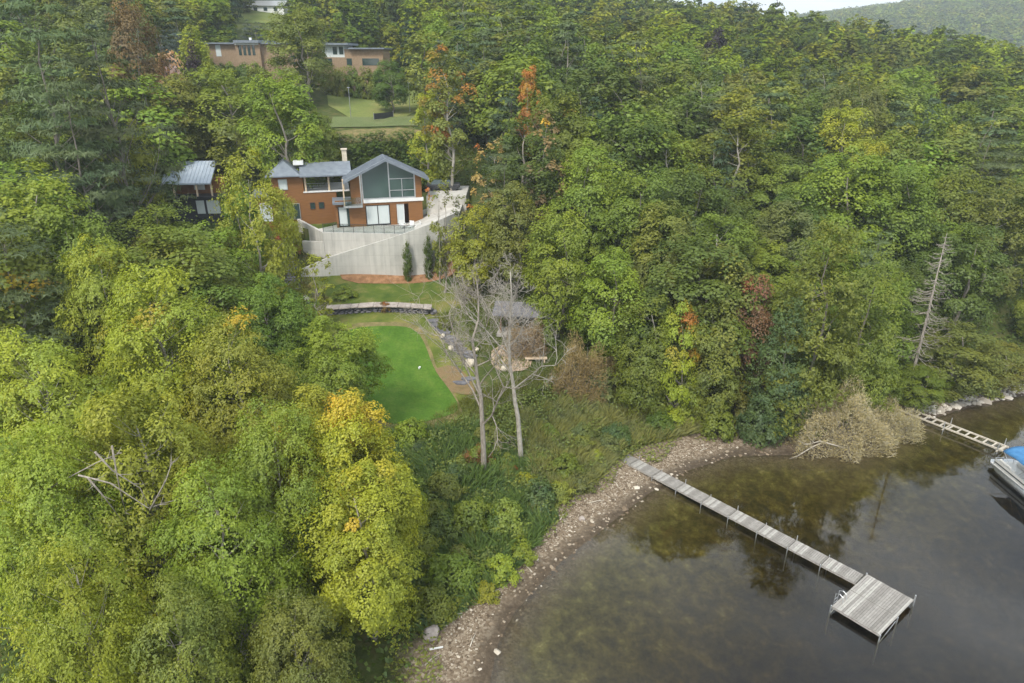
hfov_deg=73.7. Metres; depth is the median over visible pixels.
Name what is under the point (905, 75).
broadleaf tree
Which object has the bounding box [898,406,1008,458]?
frame pier
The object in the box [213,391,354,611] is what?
broadleaf tree
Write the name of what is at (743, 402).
shrub
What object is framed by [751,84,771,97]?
broadleaf tree
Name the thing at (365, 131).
terrace
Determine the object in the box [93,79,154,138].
broadleaf tree
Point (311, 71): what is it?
conifer
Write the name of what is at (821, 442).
fallen branch
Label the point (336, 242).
concrete wall
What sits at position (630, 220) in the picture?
broadleaf tree
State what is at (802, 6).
sky
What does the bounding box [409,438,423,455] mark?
marsh shrub
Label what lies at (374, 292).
lawn
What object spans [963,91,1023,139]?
broadleaf tree
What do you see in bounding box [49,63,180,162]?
broadleaf tree
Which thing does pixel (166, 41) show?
conifer
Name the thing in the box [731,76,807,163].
broadleaf tree
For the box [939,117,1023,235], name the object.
conifer
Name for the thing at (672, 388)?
broadleaf tree
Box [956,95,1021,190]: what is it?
conifer
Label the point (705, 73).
broadleaf tree
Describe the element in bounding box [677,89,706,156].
broadleaf tree
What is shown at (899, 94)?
broadleaf tree
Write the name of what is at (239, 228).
broadleaf tree
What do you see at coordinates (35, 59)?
broadleaf tree
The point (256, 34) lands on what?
conifer
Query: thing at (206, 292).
broadleaf tree
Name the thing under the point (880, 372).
broadleaf tree
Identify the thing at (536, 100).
conifer
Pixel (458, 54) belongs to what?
broadleaf tree
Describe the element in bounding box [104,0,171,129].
broadleaf tree
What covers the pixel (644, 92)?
broadleaf tree
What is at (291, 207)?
broadleaf tree
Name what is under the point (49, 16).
broadleaf tree
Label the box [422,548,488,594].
shrub
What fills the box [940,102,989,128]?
broadleaf tree
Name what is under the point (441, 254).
broadleaf tree
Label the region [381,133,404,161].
hedge conifer
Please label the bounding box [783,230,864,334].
broadleaf tree
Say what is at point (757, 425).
shrub
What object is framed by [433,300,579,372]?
woodland edge grass
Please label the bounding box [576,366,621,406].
shrub
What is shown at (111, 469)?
dead branches
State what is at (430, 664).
bank weeds
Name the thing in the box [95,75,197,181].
broadleaf tree
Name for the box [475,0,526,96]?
conifer
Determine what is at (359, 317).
meadow
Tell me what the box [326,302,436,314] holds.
stone wall
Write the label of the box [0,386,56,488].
broadleaf tree
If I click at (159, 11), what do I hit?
broadleaf tree
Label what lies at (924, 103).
broadleaf tree
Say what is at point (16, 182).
broadleaf tree
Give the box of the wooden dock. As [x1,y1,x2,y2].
[620,454,863,588]
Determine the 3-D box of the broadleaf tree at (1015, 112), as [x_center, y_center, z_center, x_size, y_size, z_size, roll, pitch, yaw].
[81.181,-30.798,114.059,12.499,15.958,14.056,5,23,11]
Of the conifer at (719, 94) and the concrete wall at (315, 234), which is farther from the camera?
the conifer at (719, 94)
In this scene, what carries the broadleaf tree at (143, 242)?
on the ground at (666, 584)
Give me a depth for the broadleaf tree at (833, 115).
109.62 m
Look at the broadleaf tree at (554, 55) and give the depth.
123.13 m
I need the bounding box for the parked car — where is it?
[426,178,459,190]
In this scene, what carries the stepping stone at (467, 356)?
on the meadow
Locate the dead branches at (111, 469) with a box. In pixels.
[36,445,177,534]
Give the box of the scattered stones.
[433,443,774,670]
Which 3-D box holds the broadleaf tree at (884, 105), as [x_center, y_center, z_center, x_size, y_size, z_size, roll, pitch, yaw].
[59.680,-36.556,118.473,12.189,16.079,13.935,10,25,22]
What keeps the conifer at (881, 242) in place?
on the ground at (666, 584)
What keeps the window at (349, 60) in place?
in the brick house at (236, 53)
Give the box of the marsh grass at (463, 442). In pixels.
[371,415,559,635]
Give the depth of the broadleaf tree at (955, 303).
73.82 m
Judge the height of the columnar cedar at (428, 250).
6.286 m
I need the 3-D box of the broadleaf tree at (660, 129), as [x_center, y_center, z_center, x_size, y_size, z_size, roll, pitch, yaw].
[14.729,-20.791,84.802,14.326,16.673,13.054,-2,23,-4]
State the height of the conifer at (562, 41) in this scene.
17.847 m
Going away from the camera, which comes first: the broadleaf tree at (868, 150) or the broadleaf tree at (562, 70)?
the broadleaf tree at (868, 150)
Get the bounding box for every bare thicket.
[461,442,495,464]
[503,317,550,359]
[545,328,608,403]
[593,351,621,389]
[783,375,898,463]
[860,393,925,448]
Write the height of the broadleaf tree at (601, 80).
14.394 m
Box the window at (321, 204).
[319,202,324,208]
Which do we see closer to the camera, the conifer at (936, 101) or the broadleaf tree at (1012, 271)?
the broadleaf tree at (1012, 271)
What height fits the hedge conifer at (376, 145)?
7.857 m
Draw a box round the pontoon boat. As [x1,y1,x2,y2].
[990,446,1023,495]
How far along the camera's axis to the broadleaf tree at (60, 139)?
76.66 m
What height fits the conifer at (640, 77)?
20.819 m
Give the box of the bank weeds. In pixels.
[374,415,829,682]
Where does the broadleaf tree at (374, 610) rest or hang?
on the ground at (666, 584)
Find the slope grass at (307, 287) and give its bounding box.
[251,232,328,323]
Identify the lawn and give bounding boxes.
[303,223,334,240]
[327,277,453,303]
[330,116,417,126]
[341,326,457,423]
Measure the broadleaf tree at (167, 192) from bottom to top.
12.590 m
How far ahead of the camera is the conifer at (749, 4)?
215.83 m
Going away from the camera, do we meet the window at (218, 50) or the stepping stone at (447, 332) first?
the stepping stone at (447, 332)
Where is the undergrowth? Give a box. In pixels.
[0,86,1023,682]
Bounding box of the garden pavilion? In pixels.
[492,301,550,338]
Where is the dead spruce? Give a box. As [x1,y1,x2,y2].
[892,234,953,407]
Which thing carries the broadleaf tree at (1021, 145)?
on the ground at (666, 584)
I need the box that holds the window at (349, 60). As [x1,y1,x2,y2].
[346,58,351,64]
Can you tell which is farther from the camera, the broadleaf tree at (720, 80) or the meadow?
the broadleaf tree at (720, 80)
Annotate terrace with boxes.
[336,128,422,142]
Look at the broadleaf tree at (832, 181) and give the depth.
76.71 m
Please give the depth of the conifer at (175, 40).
118.95 m
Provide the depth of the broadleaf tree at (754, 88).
124.41 m
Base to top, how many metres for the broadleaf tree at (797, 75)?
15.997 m
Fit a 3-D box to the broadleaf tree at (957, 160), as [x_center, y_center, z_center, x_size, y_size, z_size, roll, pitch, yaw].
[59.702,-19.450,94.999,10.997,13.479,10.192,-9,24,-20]
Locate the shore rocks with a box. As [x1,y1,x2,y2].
[919,384,1023,417]
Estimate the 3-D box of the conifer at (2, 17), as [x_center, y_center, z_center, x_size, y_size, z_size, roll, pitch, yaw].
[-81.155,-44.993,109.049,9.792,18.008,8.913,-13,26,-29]
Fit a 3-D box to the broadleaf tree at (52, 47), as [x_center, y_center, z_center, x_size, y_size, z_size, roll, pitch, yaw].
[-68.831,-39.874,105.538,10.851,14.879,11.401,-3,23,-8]
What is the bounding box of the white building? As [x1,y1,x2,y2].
[247,0,289,14]
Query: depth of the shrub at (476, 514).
48.85 m
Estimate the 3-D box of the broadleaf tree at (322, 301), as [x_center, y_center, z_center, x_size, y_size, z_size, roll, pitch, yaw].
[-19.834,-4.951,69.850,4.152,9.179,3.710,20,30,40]
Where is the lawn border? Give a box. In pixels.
[334,322,461,427]
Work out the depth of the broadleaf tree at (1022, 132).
109.97 m
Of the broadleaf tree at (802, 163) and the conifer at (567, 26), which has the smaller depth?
the broadleaf tree at (802, 163)
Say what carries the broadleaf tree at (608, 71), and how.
on the ground at (666, 584)
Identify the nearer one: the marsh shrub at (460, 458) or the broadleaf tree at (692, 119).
the marsh shrub at (460, 458)
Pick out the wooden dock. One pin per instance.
(831, 565)
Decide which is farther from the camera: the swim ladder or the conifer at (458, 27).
the conifer at (458, 27)
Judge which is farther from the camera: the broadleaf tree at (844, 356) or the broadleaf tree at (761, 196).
the broadleaf tree at (761, 196)
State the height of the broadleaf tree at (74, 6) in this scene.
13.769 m
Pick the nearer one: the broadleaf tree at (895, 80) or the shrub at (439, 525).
the shrub at (439, 525)
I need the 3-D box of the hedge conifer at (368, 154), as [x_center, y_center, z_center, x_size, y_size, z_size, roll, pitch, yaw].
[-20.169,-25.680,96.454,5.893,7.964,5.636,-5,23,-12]
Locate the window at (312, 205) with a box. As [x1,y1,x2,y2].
[310,202,315,208]
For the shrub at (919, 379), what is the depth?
68.55 m
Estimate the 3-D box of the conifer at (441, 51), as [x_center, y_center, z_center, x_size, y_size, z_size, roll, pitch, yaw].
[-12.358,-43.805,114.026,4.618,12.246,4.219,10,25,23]
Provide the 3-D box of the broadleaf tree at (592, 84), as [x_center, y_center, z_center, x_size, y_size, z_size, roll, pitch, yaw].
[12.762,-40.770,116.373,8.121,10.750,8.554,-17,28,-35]
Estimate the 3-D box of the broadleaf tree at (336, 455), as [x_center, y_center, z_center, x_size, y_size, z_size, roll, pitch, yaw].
[-9.955,9.725,41.122,9.431,15.483,7.210,0,23,-1]
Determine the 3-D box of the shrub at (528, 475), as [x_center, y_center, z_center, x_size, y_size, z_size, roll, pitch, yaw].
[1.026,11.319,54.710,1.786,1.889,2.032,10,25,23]
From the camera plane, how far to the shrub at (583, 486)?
54.90 m
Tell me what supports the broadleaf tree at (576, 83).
on the ground at (666, 584)
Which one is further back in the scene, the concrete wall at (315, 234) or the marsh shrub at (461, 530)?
the concrete wall at (315, 234)
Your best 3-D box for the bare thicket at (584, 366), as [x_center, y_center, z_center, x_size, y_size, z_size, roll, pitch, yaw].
[6.018,2.131,63.934,6.511,7.436,3.954,0,23,0]
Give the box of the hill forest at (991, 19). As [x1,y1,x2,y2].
[785,0,1023,48]
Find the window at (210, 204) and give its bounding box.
[206,200,220,213]
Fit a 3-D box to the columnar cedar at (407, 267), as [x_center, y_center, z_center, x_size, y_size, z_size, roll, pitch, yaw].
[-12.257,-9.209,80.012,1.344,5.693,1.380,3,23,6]
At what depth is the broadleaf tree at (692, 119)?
94.16 m
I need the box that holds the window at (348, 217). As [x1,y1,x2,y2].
[346,208,349,225]
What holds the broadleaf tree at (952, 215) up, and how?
on the ground at (666, 584)
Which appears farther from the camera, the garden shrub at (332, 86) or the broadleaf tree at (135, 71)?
the garden shrub at (332, 86)
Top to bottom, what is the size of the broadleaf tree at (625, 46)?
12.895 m
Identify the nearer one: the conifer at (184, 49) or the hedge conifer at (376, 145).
the hedge conifer at (376, 145)
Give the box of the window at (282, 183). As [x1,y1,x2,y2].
[278,179,287,189]
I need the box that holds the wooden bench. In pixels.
[525,357,546,362]
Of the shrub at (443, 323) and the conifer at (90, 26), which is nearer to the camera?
the shrub at (443, 323)
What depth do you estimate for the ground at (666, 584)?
49.58 m
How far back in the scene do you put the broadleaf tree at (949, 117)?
115.12 m
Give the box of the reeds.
[513,385,704,497]
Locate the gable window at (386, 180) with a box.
[361,162,415,199]
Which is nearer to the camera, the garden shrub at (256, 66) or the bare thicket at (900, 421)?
the bare thicket at (900, 421)
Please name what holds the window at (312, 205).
in the hillside house at (384, 189)
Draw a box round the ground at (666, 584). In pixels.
[0,0,1023,682]
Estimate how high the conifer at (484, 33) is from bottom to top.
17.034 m
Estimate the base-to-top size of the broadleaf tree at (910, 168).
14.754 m
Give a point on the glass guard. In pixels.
(373, 226)
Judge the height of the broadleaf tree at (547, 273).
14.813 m
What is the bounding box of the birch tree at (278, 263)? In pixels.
[208,146,311,315]
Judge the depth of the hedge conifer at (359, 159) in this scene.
95.03 m
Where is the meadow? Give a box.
[302,275,475,431]
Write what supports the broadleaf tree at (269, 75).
on the ground at (666, 584)
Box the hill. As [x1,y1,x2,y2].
[920,0,1023,45]
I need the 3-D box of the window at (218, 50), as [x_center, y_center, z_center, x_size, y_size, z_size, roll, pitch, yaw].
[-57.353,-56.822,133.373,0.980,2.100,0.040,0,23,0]
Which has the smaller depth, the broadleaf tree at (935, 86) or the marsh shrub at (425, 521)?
the marsh shrub at (425, 521)
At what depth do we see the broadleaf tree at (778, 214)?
73.58 m
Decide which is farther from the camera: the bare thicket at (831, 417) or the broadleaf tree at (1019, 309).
the broadleaf tree at (1019, 309)
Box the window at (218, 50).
[215,45,221,55]
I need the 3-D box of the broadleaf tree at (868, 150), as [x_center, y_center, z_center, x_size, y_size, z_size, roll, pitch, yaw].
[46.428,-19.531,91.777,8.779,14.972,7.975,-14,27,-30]
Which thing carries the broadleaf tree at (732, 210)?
on the ground at (666, 584)
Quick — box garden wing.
[161,160,236,223]
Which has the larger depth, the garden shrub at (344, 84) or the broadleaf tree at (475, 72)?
the garden shrub at (344, 84)
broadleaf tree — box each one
[0,18,53,64]
[0,19,49,111]
[0,49,35,115]
[0,69,32,141]
[0,104,84,203]
[0,116,84,241]
[0,149,80,250]
[0,157,128,342]
[0,161,83,318]
[0,217,106,386]
[0,319,81,437]
[0,325,156,546]
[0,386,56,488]
[0,416,157,677]
[0,528,166,682]
[1,131,104,226]
[3,54,61,104]
[12,62,92,141]
[19,50,68,98]
[20,15,69,68]
[20,31,99,104]
[25,195,137,357]
[26,376,240,641]
[34,12,105,80]
[40,0,76,28]
[42,102,127,216]
[46,233,173,400]
[47,10,110,76]
[49,0,109,30]
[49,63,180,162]
[49,67,103,118]
[66,25,127,72]
[70,224,255,384]
[77,0,117,43]
[81,51,107,75]
[81,262,280,480]
[85,3,127,61]
[86,45,133,76]
[87,125,177,211]
[93,25,127,62]
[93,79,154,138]
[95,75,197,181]
[98,199,204,266]
[102,118,170,219]
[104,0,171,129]
[120,570,264,682]
[123,64,152,82]
[125,235,187,306]
[126,0,176,74]
[128,3,161,50]
[128,73,227,160]
[132,0,181,43]
[134,0,201,63]
[134,453,320,679]
[135,231,255,373]
[153,305,318,496]
[158,8,204,60]
[159,272,282,403]
[163,68,234,144]
[163,219,274,313]
[179,65,281,161]
[205,114,278,193]
[206,271,327,394]
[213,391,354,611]
[214,71,239,101]
[219,180,274,286]
[226,74,272,119]
[226,382,381,548]
[236,68,335,187]
[242,583,365,682]
[245,67,269,97]
[257,70,273,88]
[261,81,286,116]
[262,1,340,102]
[265,387,429,591]
[267,91,301,132]
[270,196,303,255]
[273,315,395,422]
[289,461,425,653]
[292,109,350,186]
[307,252,334,318]
[370,58,414,112]
[398,30,451,106]
[407,89,448,189]
[415,8,468,83]
[417,44,478,190]
[425,175,454,292]
[426,28,489,84]
[430,51,481,113]
[432,154,451,177]
[441,202,511,288]
[448,194,486,274]
[455,17,486,64]
[456,60,509,144]
[460,41,504,91]
[462,53,562,159]
[464,26,503,59]
[465,68,519,149]
[468,138,509,217]
[471,113,568,225]
[474,180,543,300]
[478,12,533,70]
[491,39,563,118]
[493,24,556,94]
[512,61,543,111]
[514,64,540,158]
[516,88,596,191]
[520,30,563,93]
[520,202,594,351]
[521,105,571,244]
[526,12,568,60]
[529,105,572,178]
[534,132,638,224]
[541,138,631,275]
[542,70,616,143]
[548,110,606,181]
[549,21,608,85]
[553,67,589,119]
[553,81,582,120]
[553,113,608,192]
[555,30,619,73]
[560,22,604,64]
[565,47,649,143]
[565,247,653,368]
[575,58,626,128]
[575,103,685,214]
[579,68,611,119]
[580,72,646,168]
[584,56,626,93]
[586,101,679,205]
[589,167,682,291]
[597,93,683,175]
[599,48,633,86]
[599,100,651,167]
[602,293,681,416]
[606,43,636,65]
[608,81,649,115]
[611,111,639,169]
[613,41,654,95]
[617,69,666,114]
[618,198,694,324]
[618,231,784,389]
[622,131,710,234]
[624,27,671,95]
[624,105,709,179]
[629,163,735,267]
[633,167,703,235]
[635,68,664,105]
[637,41,702,104]
[646,79,711,139]
[646,298,701,412]
[650,91,711,173]
[653,57,711,114]
[656,42,705,91]
[657,141,711,213]
[657,239,760,393]
[662,60,712,111]
[670,211,764,332]
[671,298,742,432]
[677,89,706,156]
[678,114,793,231]
[687,90,734,152]
[693,187,759,270]
[694,63,721,89]
[694,65,737,103]
[696,86,789,207]
[697,51,743,105]
[701,82,758,180]
[703,27,732,60]
[704,90,731,137]
[709,110,750,165]
[723,68,772,115]
[723,273,782,407]
[729,237,802,331]
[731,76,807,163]
[737,152,813,217]
[739,155,824,240]
[740,81,767,109]
[740,105,799,168]
[745,197,827,295]
[747,116,839,208]
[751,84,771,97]
[759,181,829,270]
[767,99,800,158]
[776,97,841,157]
[776,145,896,282]
[781,173,844,257]
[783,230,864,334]
[784,142,830,185]
[785,93,806,109]
[786,53,831,98]
[788,125,832,175]
[792,98,817,115]
[801,87,831,116]
[801,99,877,205]
[807,76,871,143]
[809,170,849,204]
[812,99,850,153]
[812,151,897,254]
[815,71,889,169]
[815,94,875,150]
[823,259,924,382]
[825,156,953,279]
[831,138,890,204]
[833,81,859,98]
[839,82,895,136]
[843,107,902,165]
[853,164,942,255]
[854,74,910,148]
[865,81,928,148]
[867,129,922,209]
[869,256,927,333]
[873,141,966,236]
[874,211,960,290]
[875,124,922,158]
[878,80,943,145]
[883,87,934,129]
[886,65,938,121]
[890,363,949,413]
[895,104,954,157]
[899,152,999,224]
[899,317,1023,404]
[903,222,1013,336]
[906,118,986,214]
[913,164,1019,267]
[917,131,1002,208]
[919,82,946,116]
[920,123,971,160]
[924,221,990,302]
[929,189,976,255]
[931,144,982,225]
[934,101,981,163]
[937,114,966,139]
[939,130,984,178]
[940,70,1009,129]
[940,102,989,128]
[942,101,981,138]
[945,71,992,114]
[953,175,1023,302]
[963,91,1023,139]
[963,175,1023,291]
[965,340,1023,392]
[967,135,1001,161]
[975,97,1010,156]
[976,107,1023,178]
[979,144,1023,196]
[983,109,1023,143]
[983,128,1023,170]
[987,175,1023,252]
[988,90,1023,116]
[988,134,1023,175]
[991,102,1023,158]
[993,140,1023,216]
[1000,206,1023,286]
[1008,116,1023,145]
[1010,285,1023,341]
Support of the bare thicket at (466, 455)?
on the ground at (666, 584)
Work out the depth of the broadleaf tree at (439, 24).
123.62 m
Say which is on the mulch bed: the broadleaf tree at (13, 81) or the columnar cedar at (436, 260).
the columnar cedar at (436, 260)
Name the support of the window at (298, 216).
in the hillside house at (384, 189)
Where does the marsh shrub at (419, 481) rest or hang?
on the ground at (666, 584)
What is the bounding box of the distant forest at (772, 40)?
[0,0,1023,119]
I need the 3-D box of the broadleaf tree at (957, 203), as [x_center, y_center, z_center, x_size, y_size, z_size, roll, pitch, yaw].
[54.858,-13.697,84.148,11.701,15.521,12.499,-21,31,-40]
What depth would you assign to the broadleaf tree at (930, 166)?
85.81 m
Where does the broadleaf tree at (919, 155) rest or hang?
on the ground at (666, 584)
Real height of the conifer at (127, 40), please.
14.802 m
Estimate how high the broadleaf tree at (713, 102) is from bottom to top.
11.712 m
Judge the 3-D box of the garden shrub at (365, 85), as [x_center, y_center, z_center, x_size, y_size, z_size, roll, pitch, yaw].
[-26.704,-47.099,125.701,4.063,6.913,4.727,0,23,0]
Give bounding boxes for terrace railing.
[320,222,409,233]
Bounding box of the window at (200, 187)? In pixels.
[194,185,204,189]
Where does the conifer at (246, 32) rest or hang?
on the ground at (666, 584)
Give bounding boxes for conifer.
[0,0,42,63]
[0,0,45,53]
[0,0,140,240]
[0,3,29,74]
[0,205,104,407]
[28,47,100,143]
[28,56,145,276]
[49,9,196,243]
[82,23,120,117]
[95,12,140,101]
[112,8,140,73]
[126,113,170,243]
[128,11,156,72]
[155,0,205,64]
[157,29,179,76]
[165,23,187,70]
[173,19,209,90]
[190,23,223,111]
[239,19,255,39]
[252,22,266,40]
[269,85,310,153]
[287,24,312,90]
[299,32,316,90]
[325,130,351,181]
[333,134,356,184]
[340,134,367,177]
[348,133,374,168]
[351,133,380,166]
[362,130,385,158]
[370,128,396,157]
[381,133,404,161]
[390,130,408,163]
[393,127,424,189]
[401,132,427,183]
[413,134,443,188]
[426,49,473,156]
[428,39,446,100]
[436,1,487,72]
[448,24,476,136]
[466,16,499,103]
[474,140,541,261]
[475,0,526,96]
[479,81,531,189]
[495,6,522,53]
[510,83,523,160]
[511,0,549,65]
[525,90,542,156]
[540,6,597,107]
[546,14,588,99]
[587,97,603,148]
[597,32,626,77]
[614,19,662,119]
[660,40,680,111]
[673,61,720,161]
[689,130,741,239]
[690,71,745,184]
[732,0,765,24]
[733,296,821,448]
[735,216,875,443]
[739,48,753,101]
[748,73,795,178]
[792,58,811,111]
[799,57,842,109]
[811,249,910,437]
[825,72,837,99]
[834,219,895,333]
[880,95,918,150]
[909,98,945,162]
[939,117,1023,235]
[941,92,959,118]
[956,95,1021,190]
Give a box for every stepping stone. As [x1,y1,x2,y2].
[427,319,438,322]
[437,330,450,334]
[440,335,455,339]
[452,380,469,384]
[461,376,475,380]
[464,353,477,358]
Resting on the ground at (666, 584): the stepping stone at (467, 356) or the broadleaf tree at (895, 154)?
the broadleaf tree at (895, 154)
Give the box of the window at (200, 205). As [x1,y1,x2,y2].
[196,200,205,213]
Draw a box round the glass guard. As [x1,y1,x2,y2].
[322,223,412,233]
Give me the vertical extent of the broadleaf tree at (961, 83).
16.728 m
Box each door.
[260,203,272,220]
[338,207,347,226]
[365,204,390,224]
[397,204,404,222]
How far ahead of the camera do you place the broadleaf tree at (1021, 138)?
102.74 m
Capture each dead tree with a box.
[386,260,561,469]
[409,251,575,458]
[435,208,464,282]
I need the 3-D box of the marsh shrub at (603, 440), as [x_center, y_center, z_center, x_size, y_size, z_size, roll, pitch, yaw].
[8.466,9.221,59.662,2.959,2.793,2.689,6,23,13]
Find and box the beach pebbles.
[426,443,774,682]
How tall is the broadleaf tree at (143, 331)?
17.511 m
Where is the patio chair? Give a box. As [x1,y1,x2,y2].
[399,220,405,227]
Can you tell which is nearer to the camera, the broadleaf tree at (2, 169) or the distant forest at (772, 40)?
the broadleaf tree at (2, 169)
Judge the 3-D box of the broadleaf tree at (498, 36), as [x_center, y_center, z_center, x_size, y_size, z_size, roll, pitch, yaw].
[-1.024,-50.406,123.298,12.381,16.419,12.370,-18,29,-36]
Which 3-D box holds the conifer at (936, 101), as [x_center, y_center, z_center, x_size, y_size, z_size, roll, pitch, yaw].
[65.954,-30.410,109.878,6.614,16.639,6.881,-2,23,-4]
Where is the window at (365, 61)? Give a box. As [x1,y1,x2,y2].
[362,58,378,64]
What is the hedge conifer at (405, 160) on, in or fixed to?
on the ground at (666, 584)
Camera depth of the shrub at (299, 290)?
71.23 m
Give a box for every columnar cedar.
[401,241,412,281]
[422,234,433,278]
[433,235,443,275]
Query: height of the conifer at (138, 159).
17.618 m
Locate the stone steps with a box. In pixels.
[284,254,300,290]
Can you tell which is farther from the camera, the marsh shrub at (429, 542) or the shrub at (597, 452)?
the shrub at (597, 452)
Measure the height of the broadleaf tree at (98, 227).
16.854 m
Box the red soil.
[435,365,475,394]
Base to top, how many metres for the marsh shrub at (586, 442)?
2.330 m
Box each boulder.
[423,625,439,641]
[463,358,473,366]
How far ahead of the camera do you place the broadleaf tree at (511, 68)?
94.69 m
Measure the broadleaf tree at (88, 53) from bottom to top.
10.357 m
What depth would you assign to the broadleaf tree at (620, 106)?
98.55 m
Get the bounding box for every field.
[229,8,332,22]
[327,84,419,116]
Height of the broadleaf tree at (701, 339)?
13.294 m
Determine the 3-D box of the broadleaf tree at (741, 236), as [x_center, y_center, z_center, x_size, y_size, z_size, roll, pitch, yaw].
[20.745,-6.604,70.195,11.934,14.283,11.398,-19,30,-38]
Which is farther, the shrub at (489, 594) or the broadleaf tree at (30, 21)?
the broadleaf tree at (30, 21)
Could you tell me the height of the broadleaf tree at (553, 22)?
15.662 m
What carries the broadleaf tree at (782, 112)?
on the ground at (666, 584)
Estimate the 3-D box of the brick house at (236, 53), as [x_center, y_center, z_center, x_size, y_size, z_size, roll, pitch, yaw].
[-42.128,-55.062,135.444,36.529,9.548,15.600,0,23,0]
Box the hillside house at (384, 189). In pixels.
[253,148,428,230]
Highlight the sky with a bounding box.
[632,0,900,15]
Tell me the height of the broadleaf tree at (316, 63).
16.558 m
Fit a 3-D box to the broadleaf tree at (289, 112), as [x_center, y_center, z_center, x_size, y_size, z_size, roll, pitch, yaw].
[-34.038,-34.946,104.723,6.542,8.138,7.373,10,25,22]
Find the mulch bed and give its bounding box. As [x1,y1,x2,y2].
[340,259,456,283]
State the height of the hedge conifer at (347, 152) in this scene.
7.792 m
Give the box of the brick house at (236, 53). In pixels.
[200,38,391,90]
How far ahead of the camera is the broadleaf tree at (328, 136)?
87.99 m
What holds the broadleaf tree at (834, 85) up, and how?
on the ground at (666, 584)
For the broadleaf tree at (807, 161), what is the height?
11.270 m
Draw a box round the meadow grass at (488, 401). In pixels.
[416,366,579,454]
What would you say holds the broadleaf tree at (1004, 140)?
on the ground at (666, 584)
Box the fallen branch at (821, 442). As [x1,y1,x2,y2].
[790,438,843,458]
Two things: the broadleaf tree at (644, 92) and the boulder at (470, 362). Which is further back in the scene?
the broadleaf tree at (644, 92)
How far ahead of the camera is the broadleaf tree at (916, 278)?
73.31 m
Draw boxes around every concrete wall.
[297,219,325,257]
[300,211,459,276]
[302,240,324,257]
[323,232,399,257]
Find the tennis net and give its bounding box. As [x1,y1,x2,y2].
[373,112,393,118]
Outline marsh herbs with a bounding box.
[398,373,674,624]
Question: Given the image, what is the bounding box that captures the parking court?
[426,186,468,214]
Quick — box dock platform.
[824,573,916,664]
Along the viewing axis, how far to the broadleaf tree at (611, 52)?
128.90 m
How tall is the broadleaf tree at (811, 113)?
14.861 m
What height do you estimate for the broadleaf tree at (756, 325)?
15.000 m
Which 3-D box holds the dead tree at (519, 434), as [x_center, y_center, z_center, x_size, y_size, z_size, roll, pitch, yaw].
[-0.773,1.873,54.259,13.289,18.460,7.386,16,28,33]
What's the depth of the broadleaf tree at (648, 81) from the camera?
111.25 m
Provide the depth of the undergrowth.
55.36 m
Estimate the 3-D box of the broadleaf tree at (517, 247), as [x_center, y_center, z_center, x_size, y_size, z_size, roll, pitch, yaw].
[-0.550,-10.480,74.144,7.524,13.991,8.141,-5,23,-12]
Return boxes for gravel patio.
[491,345,531,370]
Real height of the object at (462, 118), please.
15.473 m
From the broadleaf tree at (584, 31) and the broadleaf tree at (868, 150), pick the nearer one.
the broadleaf tree at (868, 150)
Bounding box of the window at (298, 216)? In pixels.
[281,203,300,219]
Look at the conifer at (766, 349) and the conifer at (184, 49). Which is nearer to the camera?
the conifer at (766, 349)
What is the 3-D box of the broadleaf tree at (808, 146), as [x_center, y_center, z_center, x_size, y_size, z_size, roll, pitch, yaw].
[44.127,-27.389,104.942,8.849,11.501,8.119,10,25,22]
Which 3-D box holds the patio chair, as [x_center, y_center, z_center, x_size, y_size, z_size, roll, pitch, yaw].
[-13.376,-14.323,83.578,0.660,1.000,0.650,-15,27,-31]
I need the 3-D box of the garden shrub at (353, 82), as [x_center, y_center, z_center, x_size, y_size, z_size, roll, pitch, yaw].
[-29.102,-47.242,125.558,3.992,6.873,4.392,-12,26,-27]
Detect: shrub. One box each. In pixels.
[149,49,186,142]
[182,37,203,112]
[216,63,225,83]
[224,61,239,82]
[233,61,253,80]
[245,61,264,78]
[283,281,314,319]
[320,67,339,95]
[328,66,352,96]
[331,285,358,300]
[344,64,362,97]
[355,65,375,99]
[369,65,391,99]
[378,301,390,312]
[393,416,428,450]
[401,583,464,638]
[404,525,443,560]
[406,511,429,528]
[407,472,427,503]
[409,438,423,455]
[419,557,438,575]
[420,497,450,517]
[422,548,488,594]
[424,507,459,545]
[427,470,469,501]
[437,314,451,330]
[443,462,470,485]
[445,496,492,540]
[449,511,475,538]
[449,543,474,569]
[453,452,466,469]
[458,271,481,303]
[465,444,496,466]
[471,425,507,449]
[475,580,500,604]
[478,508,505,541]
[480,553,523,588]
[485,497,531,538]
[498,463,518,479]
[499,452,515,464]
[510,535,539,568]
[512,433,528,446]
[515,472,537,488]
[520,476,556,513]
[526,494,543,513]
[533,312,558,350]
[547,452,587,479]
[548,480,575,506]
[565,434,596,450]
[566,469,599,496]
[569,420,594,443]
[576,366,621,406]
[593,448,601,461]
[594,421,632,449]
[595,432,625,459]
[622,362,652,395]
[637,409,675,438]
[643,375,669,415]
[662,408,685,429]
[675,385,711,426]
[700,400,737,442]
[711,373,758,424]
[732,400,783,450]
[761,356,816,409]
[809,342,866,397]
[873,362,928,405]
[927,377,963,402]
[974,368,1005,399]
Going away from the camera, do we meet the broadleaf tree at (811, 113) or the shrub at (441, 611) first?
the shrub at (441, 611)
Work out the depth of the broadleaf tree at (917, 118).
110.34 m
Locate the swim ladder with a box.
[833,590,846,604]
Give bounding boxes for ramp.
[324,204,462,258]

